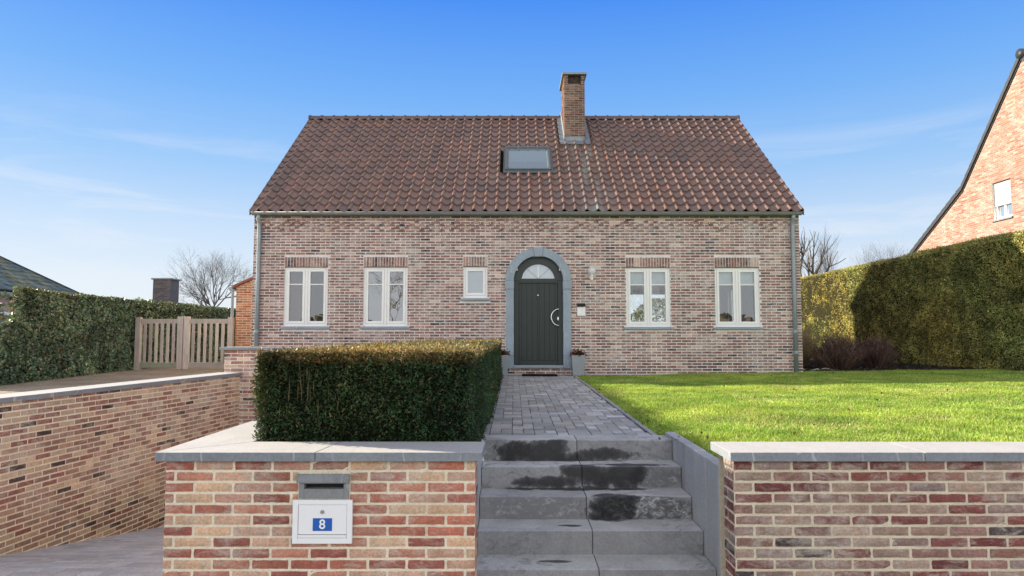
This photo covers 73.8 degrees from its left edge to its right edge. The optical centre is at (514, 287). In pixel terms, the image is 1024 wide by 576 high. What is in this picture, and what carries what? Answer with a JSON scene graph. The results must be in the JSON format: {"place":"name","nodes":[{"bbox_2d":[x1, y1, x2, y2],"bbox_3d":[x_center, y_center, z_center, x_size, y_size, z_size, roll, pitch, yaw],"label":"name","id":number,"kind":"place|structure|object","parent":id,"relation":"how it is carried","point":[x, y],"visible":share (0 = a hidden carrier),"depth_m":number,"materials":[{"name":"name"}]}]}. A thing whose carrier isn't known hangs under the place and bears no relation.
{"place":"outdoors","nodes":[
{"label":"outdoors","id":0,"kind":"place"},
{"bbox_2d":[0,256,79,332],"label":"neighbour house","id":1,"kind":"structure","parent":0,"point":[12,274],"depth_m":29.07,"materials":[{"name":"brick"}]},
{"bbox_2d":[0,526,163,575],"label":"driveway","id":2,"kind":"structure","parent":0,"point":[138,553],"depth_m":6.65,"materials":[{"name":"grey concrete"}]},
{"bbox_2d":[0,372,241,555],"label":"retaining wall","id":3,"kind":"structure","parent":2,"relation":"on","point":[78,463],"depth_m":8.16,"materials":[{"name":"brick"}]},
{"bbox_2d":[0,361,223,393],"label":"gravel yard","id":4,"kind":"structure","parent":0,"point":[127,376],"depth_m":13.92,"materials":[{"name":"beige gravel"}]},
{"bbox_2d":[0,285,235,385],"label":"leafy hedge","id":5,"kind":"object","parent":4,"relation":"on","point":[51,335],"visible":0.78,"depth_m":14.62,"materials":[{"name":"green plant"}]},
{"bbox_2d":[134,316,234,369],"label":"wooden gate","id":6,"kind":"structure","parent":4,"relation":"on","point":[184,323],"depth_m":17.20,"materials":[{"name":"brown wood"}]},
{"bbox_2d":[0,0,1023,321],"label":"sky","id":7,"kind":"structure","parent":0,"point":[134,134],"materials":[{"name":"blue"}]},
{"bbox_2d":[483,376,656,439],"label":"path","id":8,"kind":"structure","parent":0,"point":[547,405],"depth_m":8.09,"materials":[{"name":"grey stone"}]},
{"bbox_2d":[507,375,647,375],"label":"house pavement","id":9,"kind":"structure","parent":0,"point":[562,375],"depth_m":14.50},
{"bbox_2d":[500,349,509,375],"bbox_3d":[-0.265,1.566,14.503,0.365,0.580,0.384,0,-4,0],"label":"potted plant","id":10,"kind":"object","parent":9,"relation":"on","point":[505,357],"visible":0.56,"depth_m":14.37,"materials":[{"name":"grey plant"}]},
{"bbox_2d":[522,374,557,375],"bbox_3d":[0.532,1.839,14.416,0.748,0.024,0.442,0,-4,0],"label":"doormat","id":11,"kind":"object","parent":9,"relation":"on","point":[539,375],"visible":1,"depth_m":14.20,"materials":[{"name":"rubber"}]},
{"bbox_2d":[569,349,586,375],"bbox_3d":[1.357,1.564,14.501,0.387,0.585,0.381,0,-4,0],"label":"potted plant","id":12,"kind":"object","parent":9,"relation":"on","point":[577,361],"visible":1,"depth_m":14.37,"materials":[{"name":"grey plant"}]},
{"bbox_2d":[577,368,1023,457],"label":"lawn","id":13,"kind":"structure","parent":0,"point":[719,416],"depth_m":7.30,"materials":[{"name":"green plant"}]},
{"bbox_2d":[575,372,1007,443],"bbox_3d":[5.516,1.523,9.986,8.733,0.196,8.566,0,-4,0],"label":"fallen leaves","id":14,"kind":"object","parent":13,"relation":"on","point":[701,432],"visible":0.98,"depth_m":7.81,"materials":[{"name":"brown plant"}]},
{"bbox_2d":[803,358,989,371],"bbox_3d":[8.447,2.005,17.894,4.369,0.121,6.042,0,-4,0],"label":"bark mulch","id":15,"kind":"object","parent":13,"relation":"on","point":[896,367],"visible":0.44,"depth_m":15.75,"materials":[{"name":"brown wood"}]},
{"bbox_2d":[802,327,820,366],"bbox_3d":[6.997,1.430,16.945,1.249,1.152,1.260,0,-4,0],"label":"twiggy shrub","id":16,"kind":"object","parent":15,"relation":"on","point":[806,358],"visible":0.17,"depth_m":16.75,"materials":[{"name":"brown plant"}]},
{"bbox_2d":[808,330,870,369],"bbox_3d":[7.431,1.436,15.697,1.329,0.965,1.386,0,-4,0],"label":"twiggy shrub","id":17,"kind":"object","parent":15,"relation":"on","point":[844,353],"visible":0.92,"depth_m":15.47,"materials":[{"name":"brown plant"}]},
{"bbox_2d":[857,331,904,368],"bbox_3d":[8.646,1.488,16.225,1.092,0.914,1.132,0,-4,0],"label":"twiggy shrub","id":18,"kind":"object","parent":15,"relation":"on","point":[875,351],"visible":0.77,"depth_m":16.05,"materials":[{"name":"brown plant"}]},
{"bbox_2d":[800,230,1023,370],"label":"tall hedge","id":19,"kind":"object","parent":15,"relation":"on","point":[959,304],"visible":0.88,"depth_m":17.01,"materials":[{"name":"green plant"}]},
{"bbox_3d":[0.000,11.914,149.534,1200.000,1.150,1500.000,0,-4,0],"label":"ground","id":20,"kind":"structure","parent":0,"visible":0},
{"bbox_2d":[151,278,225,307],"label":"neighbour garage","id":21,"kind":"structure","parent":20,"relation":"on","point":[166,289],"depth_m":31.08,"materials":[{"name":"grey brick"}]},
{"bbox_2d":[155,245,246,306],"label":"bare tree","id":22,"kind":"object","parent":20,"relation":"on","point":[204,285],"visible":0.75,"depth_m":41.59,"materials":[{"name":"brown plant"}]},
{"bbox_2d":[180,252,252,306],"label":"bare tree","id":23,"kind":"object","parent":20,"relation":"on","point":[230,282],"visible":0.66,"depth_m":40.75,"materials":[{"name":"brown plant"}]},
{"bbox_2d":[219,347,306,424],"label":"parapet wall","id":24,"kind":"structure","parent":20,"relation":"on","point":[239,359],"depth_m":11.58,"materials":[{"name":"brick"}]},
{"bbox_2d":[155,420,484,575],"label":"garden wall","id":25,"kind":"structure","parent":20,"relation":"on","point":[231,494],"depth_m":3.81,"materials":[{"name":"brick"}]},
{"bbox_2d":[292,474,352,543],"bbox_3d":[-1.066,1.230,3.827,0.332,0.379,0.094,0,-4,0],"label":"letterbox","id":26,"kind":"object","parent":25,"relation":"attached to","point":[322,511],"visible":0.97,"depth_m":3.79,"materials":[{"name":"white paint"}]},
{"bbox_2d":[298,505,346,533],"bbox_3d":[-1.066,1.288,3.797,0.268,0.160,0.022,0,-4,0],"label":"door","id":27,"kind":"structure","parent":26,"relation":"in","point":[312,519],"depth_m":3.79,"materials":[{"name":"white paint"}]},
{"bbox_2d":[477,439,482,525],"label":"edging slabs","id":28,"kind":"structure","parent":20,"relation":"on","point":[479,475],"depth_m":5.37,"materials":[{"name":"stone"}]},
{"bbox_2d":[229,72,803,374],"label":"brick house","id":29,"kind":"structure","parent":20,"relation":"on","point":[510,231],"depth_m":14.91,"materials":[{"name":"brick"}]},
{"bbox_2d":[280,257,329,328],"bbox_3d":[-4.527,0.113,14.973,1.055,1.567,0.400,0,-4,0],"label":"window","id":30,"kind":"structure","parent":29,"relation":"in","point":[307,265],"depth_m":14.87,"materials":[{"name":"white glass"}]},
{"bbox_2d":[360,257,409,328],"bbox_3d":[-2.799,0.113,14.973,1.068,1.567,0.400,0,-4,0],"label":"window","id":31,"kind":"structure","parent":29,"relation":"in","point":[385,265],"depth_m":14.87,"materials":[{"name":"glass"}]},
{"bbox_2d":[460,256,489,299],"bbox_3d":[-0.848,-0.199,14.995,0.639,0.962,0.400,0,-4,0],"label":"window","id":32,"kind":"structure","parent":29,"relation":"in","point":[474,267],"depth_m":14.89,"materials":[{"name":"white plastic"}]},
{"bbox_2d":[503,146,553,172],"bbox_3d":[0.340,-3.173,16.844,1.210,0.966,1.153,0,-4,0],"label":"roof window","id":33,"kind":"structure","parent":29,"relation":"in","point":[523,159],"depth_m":16.80,"materials":[{"name":"glass"}]},
{"bbox_2d":[514,257,562,364],"bbox_3d":[0.525,0.495,14.915,1.066,2.371,0.164,0,-4,0],"label":"door","id":34,"kind":"structure","parent":29,"relation":"in","point":[538,282],"depth_m":14.90,"materials":[{"name":"green paint"}]},
{"bbox_2d":[577,303,585,315],"bbox_3d":[1.450,0.465,14.751,0.180,0.274,0.096,0,-4,0],"label":"door intercom","id":35,"kind":"object","parent":29,"relation":"attached to","point":[580,311],"depth_m":14.77,"materials":[{"name":"white paint"}]},
{"bbox_2d":[588,267,595,279],"bbox_3d":[1.680,-0.308,14.748,0.176,0.305,0.209,0,-4,0],"label":"wall lamp","id":36,"kind":"object","parent":29,"relation":"attached to","point":[591,271],"visible":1,"depth_m":14.69,"materials":[{"name":"white glass"}]},
{"bbox_2d":[630,292,664,294],"bbox_3d":[4.375,0.936,22.670,1.650,1.600,0.080,0,-4,0],"label":"garden window frame","id":37,"kind":"structure","parent":29,"relation":"in","point":[631,293],"depth_m":22.68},
{"bbox_2d":[624,257,673,328],"bbox_3d":[2.912,0.123,14.972,1.070,1.567,0.400,0,-4,0],"label":"window","id":38,"kind":"structure","parent":29,"relation":"in","point":[647,272],"depth_m":14.87,"materials":[{"name":"white glass"}]},
{"bbox_2d":[713,257,763,328],"bbox_3d":[4.850,0.123,14.972,1.080,1.567,0.400,0,-4,0],"label":"window","id":39,"kind":"structure","parent":29,"relation":"in","point":[736,272],"depth_m":14.87,"materials":[{"name":"white glass"}]},
{"bbox_2d":[477,435,716,575],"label":"stone steps","id":40,"kind":"structure","parent":20,"relation":"on","point":[585,505],"depth_m":5.31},
{"bbox_2d":[665,432,720,575],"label":"edging slabs","id":41,"kind":"structure","parent":20,"relation":"on","point":[699,475],"depth_m":5.01,"materials":[{"name":"concrete"}]},
{"bbox_2d":[799,227,845,276],"bbox_3d":[13.317,0.196,30.416,3.115,5.943,1.854,0,-4,0],"label":"pollard tree","id":42,"kind":"object","parent":20,"relation":"on","point":[811,257],"visible":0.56,"depth_m":30.38,"materials":[{"name":"brown plant"}]},
{"bbox_2d":[802,223,842,274],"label":"slender tree","id":43,"kind":"object","parent":20,"relation":"on","point":[824,263],"visible":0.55,"depth_m":41.78,"materials":[{"name":"brown plant"}]},
{"bbox_2d":[710,442,1023,575],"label":"garden wall","id":44,"kind":"structure","parent":20,"relation":"on","point":[871,508],"depth_m":3.81,"materials":[{"name":"brick"}]},
{"bbox_2d":[848,239,907,264],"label":"slender tree","id":45,"kind":"object","parent":20,"relation":"on","point":[892,256],"visible":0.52,"depth_m":43.78,"materials":[{"name":"brown plant"}]},
{"bbox_2d":[908,48,1023,254],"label":"neighbour house","id":46,"kind":"structure","parent":20,"relation":"on","point":[987,198],"depth_m":22.03,"materials":[{"name":"brick"}]},
{"bbox_2d":[991,178,1013,221],"bbox_3d":[15.685,-2.811,21.696,0.470,1.600,1.420,0,-4,0],"label":"window","id":47,"kind":"structure","parent":46,"relation":"in","point":[1002,204],"depth_m":21.79,"materials":[{"name":"white glass"}]},
{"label":"planting soil","id":48,"kind":"structure","parent":0,"visible":0},
{"bbox_2d":[249,338,503,441],"bbox_3d":[-0.934,1.115,9.054,1.493,0.887,9.708,0,-4,0],"label":"box hedge","id":49,"kind":"object","parent":48,"relation":"on","point":[431,390],"visible":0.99,"depth_m":4.30,"materials":[{"name":"green plant"}]}
]}

